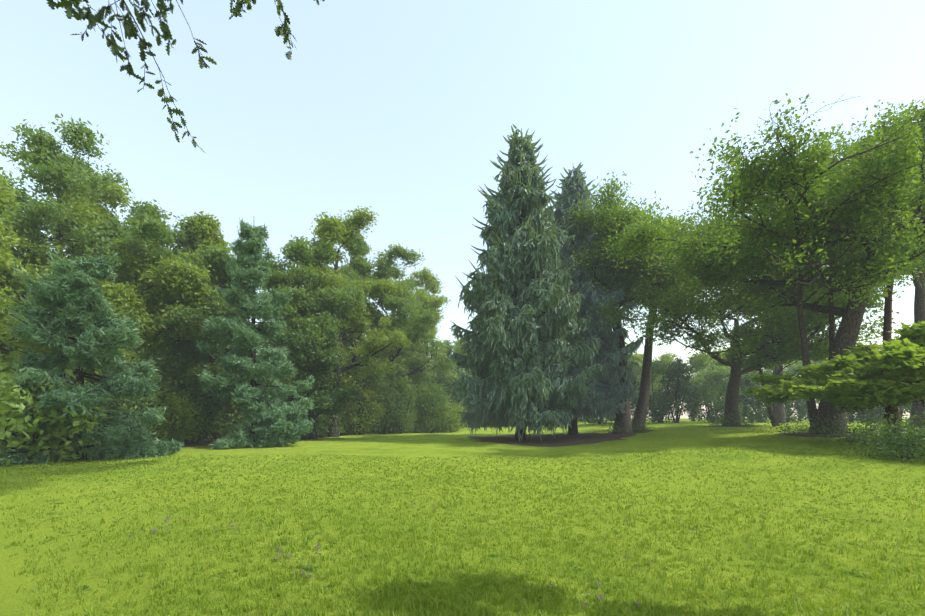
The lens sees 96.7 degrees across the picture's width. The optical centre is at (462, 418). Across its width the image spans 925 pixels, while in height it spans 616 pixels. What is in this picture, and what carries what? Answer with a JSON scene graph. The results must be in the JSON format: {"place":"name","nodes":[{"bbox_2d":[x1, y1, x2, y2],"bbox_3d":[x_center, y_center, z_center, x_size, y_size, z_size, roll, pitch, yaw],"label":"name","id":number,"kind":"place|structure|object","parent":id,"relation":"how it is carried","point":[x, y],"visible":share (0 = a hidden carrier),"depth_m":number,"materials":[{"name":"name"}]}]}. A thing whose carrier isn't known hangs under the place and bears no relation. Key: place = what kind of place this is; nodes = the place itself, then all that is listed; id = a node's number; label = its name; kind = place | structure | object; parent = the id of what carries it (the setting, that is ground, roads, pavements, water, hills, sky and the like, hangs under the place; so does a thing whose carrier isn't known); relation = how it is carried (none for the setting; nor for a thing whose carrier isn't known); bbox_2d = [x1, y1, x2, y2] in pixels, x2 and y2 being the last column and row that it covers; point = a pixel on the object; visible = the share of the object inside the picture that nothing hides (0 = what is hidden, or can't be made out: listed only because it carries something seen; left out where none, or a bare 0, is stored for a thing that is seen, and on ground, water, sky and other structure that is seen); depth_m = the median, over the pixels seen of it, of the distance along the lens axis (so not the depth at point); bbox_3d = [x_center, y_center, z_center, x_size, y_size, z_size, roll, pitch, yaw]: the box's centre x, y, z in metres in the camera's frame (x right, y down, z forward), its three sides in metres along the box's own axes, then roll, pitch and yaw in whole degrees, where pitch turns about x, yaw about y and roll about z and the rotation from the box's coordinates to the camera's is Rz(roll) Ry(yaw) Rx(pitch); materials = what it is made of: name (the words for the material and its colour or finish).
{"place":"outdoors","nodes":[
{"label":"outdoors","id":0,"kind":"place"},
{"bbox_2d":[0,418,924,615],"bbox_3d":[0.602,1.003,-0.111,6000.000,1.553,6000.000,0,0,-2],"label":"ground","id":1,"kind":"structure","parent":0,"point":[683,433],"depth_m":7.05,"materials":[{"name":"green plant"}]},
{"bbox_2d":[0,210,75,364],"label":"line tree","id":2,"kind":"object","parent":1,"relation":"on","point":[17,254],"visible":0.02,"depth_m":22.22,"materials":[{"name":"green plant"}]},
{"bbox_2d":[0,362,119,465],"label":"leaf shrub","id":3,"kind":"object","parent":1,"relation":"on","point":[11,405],"visible":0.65,"depth_m":15.40,"materials":[{"name":"green plant"}]},
{"bbox_2d":[0,171,125,404],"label":"line tree","id":4,"kind":"object","parent":1,"relation":"on","point":[7,260],"visible":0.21,"depth_m":18.96,"materials":[{"name":"green plant"}]},
{"bbox_2d":[0,113,152,336],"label":"line tree","id":5,"kind":"object","parent":1,"relation":"on","point":[54,170],"visible":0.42,"depth_m":24.39,"materials":[{"name":"green plant"}]},
{"bbox_2d":[0,248,184,465],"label":"conifer tree","id":6,"kind":"object","parent":1,"relation":"on","point":[71,288],"visible":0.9,"depth_m":16.81,"materials":[{"name":"green plant"}]},
{"bbox_2d":[42,173,148,338],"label":"line tree","id":7,"kind":"object","parent":1,"relation":"on","point":[96,207],"visible":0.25,"depth_m":28.41,"materials":[{"name":"green plant"}]},
{"bbox_2d":[74,240,218,408],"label":"line tree","id":8,"kind":"object","parent":1,"relation":"on","point":[167,280],"visible":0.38,"depth_m":24.97,"materials":[{"name":"green plant"}]},
{"bbox_2d":[100,344,193,441],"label":"tree","id":9,"kind":"object","parent":1,"relation":"on","point":[138,356],"visible":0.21,"depth_m":24.30,"materials":[{"name":"green plant"}]},
{"bbox_2d":[102,376,219,443],"bbox_3d":[-18.837,-0.538,25.398,6.704,4.560,6.551,0,0,-2],"label":"shrub","id":10,"kind":"object","parent":1,"relation":"on","point":[179,404],"visible":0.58,"depth_m":24.85,"materials":[{"name":"green plant"}]},
{"bbox_2d":[94,199,248,400],"bbox_3d":[-20.111,-6.737,28.097,11.612,17.077,8.569,0,0,19],"label":"line tree","id":11,"kind":"object","parent":1,"relation":"on","point":[147,227],"visible":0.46,"depth_m":25.97,"materials":[{"name":"green plant"}]},
{"bbox_2d":[152,383,243,442],"bbox_3d":[-18.533,-0.458,27.609,6.076,4.412,5.685,0,0,-2],"label":"shrub","id":12,"kind":"object","parent":1,"relation":"on","point":[207,408],"visible":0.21,"depth_m":27.37,"materials":[{"name":"green plant"}]},
{"bbox_2d":[158,369,243,442],"bbox_3d":[-18.189,-1.022,29.305,6.627,5.613,6.448,0,0,-2],"label":"shrub","id":13,"kind":"object","parent":1,"relation":"on","point":[224,429],"visible":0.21,"depth_m":27.82,"materials":[{"name":"green plant"}]},
{"bbox_2d":[170,211,232,404],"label":"line tree","id":14,"kind":"object","parent":1,"relation":"on","point":[209,226],"visible":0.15,"depth_m":30.31,"materials":[{"name":"green plant"}]},
{"bbox_2d":[171,244,261,442],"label":"line tree","id":15,"kind":"object","parent":1,"relation":"on","point":[213,257],"visible":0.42,"depth_m":27.44,"materials":[{"name":"green plant"}]},
{"bbox_2d":[71,430,375,451],"bbox_3d":[-17.887,1.647,30.777,8.487,0.235,56.910,0,0,17],"label":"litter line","id":16,"kind":"object","parent":1,"relation":"on","point":[194,444],"visible":0.02,"depth_m":27.31,"materials":[{"name":"brown soil"}]},
{"bbox_2d":[201,388,264,436],"bbox_3d":[-17.157,-0.854,30.813,6.364,5.194,5.681,0,0,-2],"label":"shrub","id":17,"kind":"object","parent":1,"relation":"on","point":[234,415],"visible":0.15,"depth_m":29.39,"materials":[{"name":"green plant"}]},
{"bbox_2d":[192,218,316,449],"bbox_3d":[-12.099,-4.935,24.907,6.568,14.246,5.785,0,0,-2],"label":"conifer tree","id":18,"kind":"object","parent":1,"relation":"on","point":[271,421],"visible":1,"depth_m":23.68,"materials":[{"name":"green plant"}]},
{"bbox_2d":[242,235,369,435],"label":"line tree","id":19,"kind":"object","parent":1,"relation":"on","point":[336,301],"visible":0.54,"depth_m":32.13,"materials":[{"name":"green plant"}]},
{"bbox_2d":[263,284,360,438],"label":"line tree","id":20,"kind":"object","parent":1,"relation":"on","point":[317,363],"visible":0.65,"depth_m":31.76,"materials":[{"name":"green plant"}]},
{"bbox_2d":[299,411,334,436],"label":"shrub","id":21,"kind":"object","parent":1,"relation":"on","point":[317,422],"depth_m":35.70,"materials":[{"name":"green plant"}]},
{"bbox_2d":[315,388,351,436],"bbox_3d":[-12.705,-0.747,38.115,5.018,5.035,5.059,0,0,25],"label":"shrub","id":22,"kind":"object","parent":1,"relation":"on","point":[327,422],"visible":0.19,"depth_m":37.41,"materials":[{"name":"green plant"}]},
{"bbox_2d":[293,205,414,436],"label":"line tree","id":23,"kind":"object","parent":1,"relation":"on","point":[331,232],"visible":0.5,"depth_m":36.77,"materials":[{"name":"green plant"}]},
{"bbox_2d":[340,391,374,433],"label":"shrub","id":24,"kind":"object","parent":1,"relation":"on","point":[349,423],"visible":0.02,"depth_m":42.48,"materials":[{"name":"green plant"}]},
{"bbox_2d":[338,375,389,433],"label":"shrub","id":25,"kind":"object","parent":1,"relation":"on","point":[365,418],"visible":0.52,"depth_m":40.33,"materials":[{"name":"green plant"}]},
{"bbox_2d":[338,230,390,433],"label":"line tree","id":26,"kind":"object","parent":1,"relation":"on","point":[357,249],"visible":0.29,"depth_m":41.54,"materials":[{"name":"green plant"}]},
{"bbox_2d":[347,386,389,432],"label":"shrub","id":27,"kind":"object","parent":1,"relation":"on","point":[378,410],"visible":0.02,"depth_m":43.31,"materials":[{"name":"green plant"}]},
{"bbox_2d":[352,377,417,433],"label":"shrub","id":28,"kind":"object","parent":1,"relation":"on","point":[388,425],"visible":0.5,"depth_m":41.42,"materials":[{"name":"green plant"}]},
{"bbox_2d":[375,404,410,432],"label":"shrub","id":29,"kind":"object","parent":1,"relation":"on","point":[397,429],"visible":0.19,"depth_m":43.88,"materials":[{"name":"green plant"}]},
{"bbox_2d":[359,328,430,384],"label":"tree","id":30,"kind":"object","parent":1,"relation":"on","point":[400,358],"depth_m":58.10,"materials":[{"name":"green plant"}]},
{"bbox_2d":[378,377,423,432],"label":"shrub","id":31,"kind":"object","parent":1,"relation":"on","point":[408,389],"visible":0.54,"depth_m":43.45,"materials":[{"name":"green plant"}]},
{"bbox_2d":[344,243,460,432],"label":"line tree","id":32,"kind":"object","parent":1,"relation":"on","point":[401,318],"visible":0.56,"depth_m":44.19,"materials":[{"name":"green plant"}]},
{"bbox_2d":[405,372,423,419],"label":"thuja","id":33,"kind":"object","parent":1,"relation":"on","point":[414,384],"visible":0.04,"depth_m":49.39,"materials":[{"name":"green plant"}]},
{"bbox_2d":[402,388,437,431],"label":"shrub","id":34,"kind":"object","parent":1,"relation":"on","point":[423,414],"visible":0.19,"depth_m":46.50,"materials":[{"name":"green plant"}]},
{"bbox_2d":[407,376,452,432],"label":"shrub","id":35,"kind":"object","parent":1,"relation":"on","point":[435,390],"visible":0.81,"depth_m":45.46,"materials":[{"name":"green plant"}]},
{"bbox_2d":[396,265,475,400],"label":"line tree","id":36,"kind":"object","parent":1,"relation":"on","point":[430,282],"visible":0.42,"depth_m":56.38,"materials":[{"name":"green plant"}]},
{"bbox_2d":[416,398,456,431],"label":"shrub","id":37,"kind":"object","parent":1,"relation":"on","point":[444,408],"visible":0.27,"depth_m":46.90,"materials":[{"name":"green plant"}]},
{"bbox_2d":[403,370,470,426],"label":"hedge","id":38,"kind":"object","parent":1,"relation":"on","point":[454,398],"depth_m":66.65,"materials":[{"name":"green plant"}]},
{"bbox_2d":[427,369,451,421],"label":"tree","id":39,"kind":"object","parent":1,"relation":"on","point":[441,380],"visible":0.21,"depth_m":51.89,"materials":[{"name":"green plant"}]},
{"bbox_2d":[432,339,459,381],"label":"tree","id":40,"kind":"object","parent":1,"relation":"on","point":[448,343],"visible":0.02,"depth_m":92.71,"materials":[{"name":"green plant"}]},
{"bbox_2d":[436,399,471,431],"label":"shrub","id":41,"kind":"object","parent":1,"relation":"on","point":[454,426],"visible":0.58,"depth_m":47.60,"materials":[{"name":"green plant"}]},
{"bbox_2d":[436,342,471,377],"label":"tree","id":42,"kind":"object","parent":1,"relation":"on","point":[456,346],"visible":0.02,"depth_m":80.14,"materials":[{"name":"green plant"}]},
{"bbox_2d":[445,376,468,430],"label":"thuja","id":43,"kind":"object","parent":1,"relation":"on","point":[454,394],"visible":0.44,"depth_m":52.95,"materials":[{"name":"green plant"}]},
{"bbox_2d":[456,374,477,426],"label":"tree","id":44,"kind":"object","parent":1,"relation":"on","point":[467,410],"visible":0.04,"depth_m":69.36,"materials":[{"name":"green plant"}]},
{"bbox_2d":[452,367,488,425],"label":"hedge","id":45,"kind":"object","parent":1,"relation":"on","point":[463,372],"depth_m":72.43,"materials":[{"name":"plant"}]},
{"bbox_2d":[130,432,880,610],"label":"fallen leaves","id":46,"kind":"object","parent":1,"relation":"on","point":[585,604],"visible":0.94,"depth_m":4.96,"materials":[{"name":"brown plant"}]},
{"bbox_2d":[446,124,602,441],"bbox_3d":[4.409,-10.094,31.033,11.023,23.674,12.949,0,0,-2],"label":"norway spruce","id":47,"kind":"object","parent":1,"relation":"on","point":[520,302],"visible":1,"depth_m":28.80,"materials":[{"name":"green plant"}]},
{"bbox_2d":[468,433,635,446],"bbox_3d":[6.619,1.455,32.780,13.432,0.484,14.504,0,0,-31],"label":"mulch bed","id":48,"kind":"object","parent":1,"relation":"on","point":[557,440],"visible":0.92,"depth_m":30.17,"materials":[{"name":"brown soil"}]},
{"bbox_2d":[579,416,613,423],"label":"shrub","id":49,"kind":"object","parent":1,"relation":"on","point":[594,421],"visible":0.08,"depth_m":52.67,"materials":[{"name":"green plant"}]},
{"bbox_2d":[546,162,649,434],"bbox_3d":[9.328,-10.091,35.270,11.309,23.308,11.005,0,0,-2],"label":"blue spruce","id":50,"kind":"object","parent":1,"relation":"on","point":[609,355],"visible":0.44,"depth_m":32.93,"materials":[{"name":"green plant"}]},
{"bbox_2d":[560,171,677,433],"bbox_3d":[13.692,-8.829,35.361,13.054,20.525,12.812,0,0,-13],"label":"tree","id":51,"kind":"object","parent":1,"relation":"on","point":[610,212],"visible":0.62,"depth_m":32.51,"materials":[{"name":"green plant"}]},
{"bbox_2d":[582,413,662,433],"bbox_3d":[13.406,0.003,33.769,5.937,2.577,5.196,0,0,-31],"label":"ground cover","id":52,"kind":"object","parent":1,"relation":"on","point":[618,427],"visible":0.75,"depth_m":33.15,"materials":[{"name":"green plant"}]},
{"bbox_2d":[608,369,639,423],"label":"tree","id":53,"kind":"object","parent":1,"relation":"on","point":[633,405],"visible":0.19,"depth_m":49.41,"materials":[{"name":"green plant"}]},
{"bbox_2d":[608,341,641,419],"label":"tree","id":54,"kind":"object","parent":1,"relation":"on","point":[630,359],"visible":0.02,"depth_m":69.89,"materials":[{"name":"green plant"}]},
{"bbox_2d":[602,430,652,433],"bbox_3d":[13.889,1.149,34.592,3.927,0.383,3.888,0,0,-31],"label":"mulch bed","id":55,"kind":"object","parent":1,"relation":"on","point":[629,433],"visible":0.25,"depth_m":33.45,"materials":[{"name":"brown soil"}]},
{"bbox_2d":[627,351,689,401],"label":"tree","id":56,"kind":"object","parent":1,"relation":"on","point":[638,358],"visible":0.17,"depth_m":70.70,"materials":[{"name":"green plant"}]},
{"bbox_2d":[635,357,686,422],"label":"shrub","id":57,"kind":"object","parent":1,"relation":"on","point":[658,367],"visible":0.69,"depth_m":48.82,"materials":[{"name":"green plant"}]},
{"bbox_2d":[602,191,727,431],"bbox_3d":[16.549,-7.999,33.109,10.112,18.848,13.600,0,0,-2],"label":"tree","id":58,"kind":"object","parent":1,"relation":"on","point":[640,415],"visible":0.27,"depth_m":33.86,"materials":[{"name":"green plant"}]},
{"bbox_2d":[648,354,700,419],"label":"tree","id":59,"kind":"object","parent":1,"relation":"on","point":[667,366],"depth_m":77.87,"materials":[{"name":"green plant"}]},
{"bbox_2d":[646,357,706,422],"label":"shrub","id":60,"kind":"object","parent":1,"relation":"on","point":[684,386],"visible":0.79,"depth_m":48.64,"materials":[{"name":"green plant"}]},
{"bbox_2d":[637,350,750,420],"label":"tree","id":61,"kind":"object","parent":1,"relation":"on","point":[709,375],"visible":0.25,"depth_m":60.37,"materials":[{"name":"green plant"}]},
{"bbox_2d":[680,380,752,422],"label":"shrub","id":62,"kind":"object","parent":1,"relation":"on","point":[715,407],"visible":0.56,"depth_m":47.96,"materials":[{"name":"green plant"}]},
{"bbox_2d":[694,346,740,416],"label":"tree","id":63,"kind":"object","parent":1,"relation":"on","point":[717,361],"visible":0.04,"depth_m":82.75,"materials":[{"name":"green plant"}]},
{"bbox_2d":[707,425,756,426],"bbox_3d":[21.945,0.656,33.610,3.721,0.160,3.684,0,0,-31],"label":"soil bed","id":64,"kind":"object","parent":1,"relation":"on","point":[731,426],"visible":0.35,"depth_m":33.11,"materials":[{"name":"brown soil"}]},
{"bbox_2d":[705,326,769,386],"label":"tree","id":65,"kind":"object","parent":1,"relation":"on","point":[730,343],"depth_m":86.88,"materials":[{"name":"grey plant"}]},
{"bbox_2d":[710,375,770,422],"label":"shrub","id":66,"kind":"object","parent":1,"relation":"on","point":[743,381],"visible":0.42,"depth_m":48.94,"materials":[{"name":"green plant"}]},
{"bbox_2d":[695,404,793,426],"bbox_3d":[21.139,-0.415,32.104,4.876,2.330,6.504,0,0,10],"label":"ground cover","id":67,"kind":"object","parent":1,"relation":"on","point":[730,424],"visible":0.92,"depth_m":32.43,"materials":[{"name":"green plant"}]},
{"bbox_2d":[589,248,909,425],"bbox_3d":[21.670,-6.511,31.510,22.750,14.685,17.190,0,0,-45],"label":"tree","id":68,"kind":"object","parent":1,"relation":"on","point":[675,305],"visible":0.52,"depth_m":29.62,"materials":[{"name":"green plant"}]},
{"bbox_2d":[602,93,924,433],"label":"tree","id":69,"kind":"object","parent":1,"relation":"on","point":[790,183],"visible":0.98,"depth_m":18.84,"materials":[{"name":"green plant"}]},
{"bbox_2d":[741,364,797,422],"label":"shrub","id":70,"kind":"object","parent":1,"relation":"on","point":[764,404],"visible":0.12,"depth_m":50.59,"materials":[{"name":"green plant"}]},
{"bbox_2d":[715,318,828,425],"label":"tree","id":71,"kind":"object","parent":1,"relation":"on","point":[784,351],"visible":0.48,"depth_m":32.24,"materials":[{"name":"green plant"}]},
{"bbox_2d":[722,166,837,422],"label":"tree","id":72,"kind":"object","parent":1,"relation":"on","point":[779,410],"depth_m":46.28,"materials":[{"name":"brown plant"}]},
{"bbox_2d":[771,359,800,413],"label":"tree","id":73,"kind":"object","parent":1,"relation":"on","point":[792,365],"visible":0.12,"depth_m":93.26,"materials":[{"name":"green plant"}]},
{"bbox_2d":[752,360,821,419],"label":"tree","id":74,"kind":"object","parent":1,"relation":"on","point":[796,366],"visible":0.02,"depth_m":72.97,"materials":[{"name":"green plant"}]},
{"bbox_2d":[765,377,817,421],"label":"shrub","id":75,"kind":"object","parent":1,"relation":"on","point":[797,405],"visible":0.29,"depth_m":53.41,"materials":[{"name":"green plant"}]},
{"bbox_2d":[697,165,901,425],"bbox_3d":[17.981,-5.729,22.757,8.683,13.527,5.714,0,0,30],"label":"tree","id":76,"kind":"object","parent":1,"relation":"on","point":[846,267],"visible":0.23,"depth_m":22.21,"materials":[{"name":"green plant"}]},
{"bbox_2d":[754,402,881,435],"bbox_3d":[18.892,-0.074,21.208,5.651,2.038,6.455,0,0,-2],"label":"ground cover","id":77,"kind":"object","parent":1,"relation":"on","point":[805,430],"visible":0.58,"depth_m":21.27,"materials":[{"name":"green plant"}]},
{"bbox_2d":[797,134,850,354],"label":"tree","id":78,"kind":"object","parent":1,"relation":"on","point":[831,326],"visible":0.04,"depth_m":22.18,"materials":[{"name":"brown plant"}]},
{"bbox_2d":[795,399,853,420],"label":"tree","id":79,"kind":"object","parent":1,"relation":"on","point":[818,401],"visible":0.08,"depth_m":56.28,"materials":[{"name":"green plant"}]},
{"bbox_2d":[773,432,876,436],"bbox_3d":[19.461,0.851,22.049,4.134,0.233,4.093,0,0,-31],"label":"soil bed","id":80,"kind":"object","parent":1,"relation":"on","point":[811,435],"visible":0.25,"depth_m":21.39,"materials":[{"name":"brown soil"}]},
{"bbox_2d":[742,321,924,440],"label":"tree","id":81,"kind":"object","parent":1,"relation":"on","point":[851,383],"visible":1,"depth_m":16.18,"materials":[{"name":"green plant"}]},
{"bbox_2d":[767,107,924,426],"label":"tree","id":82,"kind":"object","parent":1,"relation":"on","point":[919,305],"depth_m":30.54,"materials":[{"name":"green plant"}]},
{"bbox_2d":[846,406,881,421],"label":"tree","id":83,"kind":"object","parent":1,"relation":"on","point":[861,413],"visible":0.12,"depth_m":50.80,"materials":[{"name":"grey plant"}]},
{"bbox_2d":[847,404,884,422],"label":"tree","id":84,"kind":"object","parent":1,"relation":"on","point":[871,415],"visible":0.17,"depth_m":49.62,"materials":[{"name":"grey plant"}]},
{"bbox_2d":[808,402,924,444],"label":"ground cover","id":85,"kind":"object","parent":1,"relation":"on","point":[850,437],"visible":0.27,"depth_m":16.65,"materials":[{"name":"green plant"}]},
{"bbox_2d":[827,371,924,461],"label":"shrub","id":86,"kind":"object","parent":1,"relation":"on","point":[908,452],"visible":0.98,"depth_m":13.39,"materials":[{"name":"green plant"}]},
{"bbox_2d":[846,440,919,446],"bbox_3d":[17.664,1.008,16.953,2.687,0.159,2.660,0,0,-31],"label":"soil bed","id":87,"kind":"object","parent":1,"relation":"on","point":[874,441],"visible":0.08,"depth_m":17.04,"materials":[{"name":"brown soil"}]},
{"bbox_2d":[845,125,924,428],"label":"tree","id":88,"kind":"object","parent":1,"relation":"on","point":[887,327],"visible":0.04,"depth_m":23.71,"materials":[{"name":"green plant"}]},
{"bbox_2d":[864,386,912,421],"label":"shrub","id":89,"kind":"object","parent":1,"relation":"on","point":[901,408],"visible":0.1,"depth_m":47.36,"materials":[{"name":"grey plant"}]},
{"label":"overhead oak","id":90,"kind":"object","parent":1,"relation":"on","visible":0},
{"bbox_2d":[46,0,324,152],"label":"oak branch","id":91,"kind":"object","parent":90,"relation":"attached to","point":[283,30],"visible":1,"depth_m":5.96,"materials":[{"name":"green plant"}]},
{"bbox_2d":[0,0,924,417],"label":"sky","id":92,"kind":"structure","parent":0,"point":[400,109],"materials":[{"name":"blue"}]}
]}

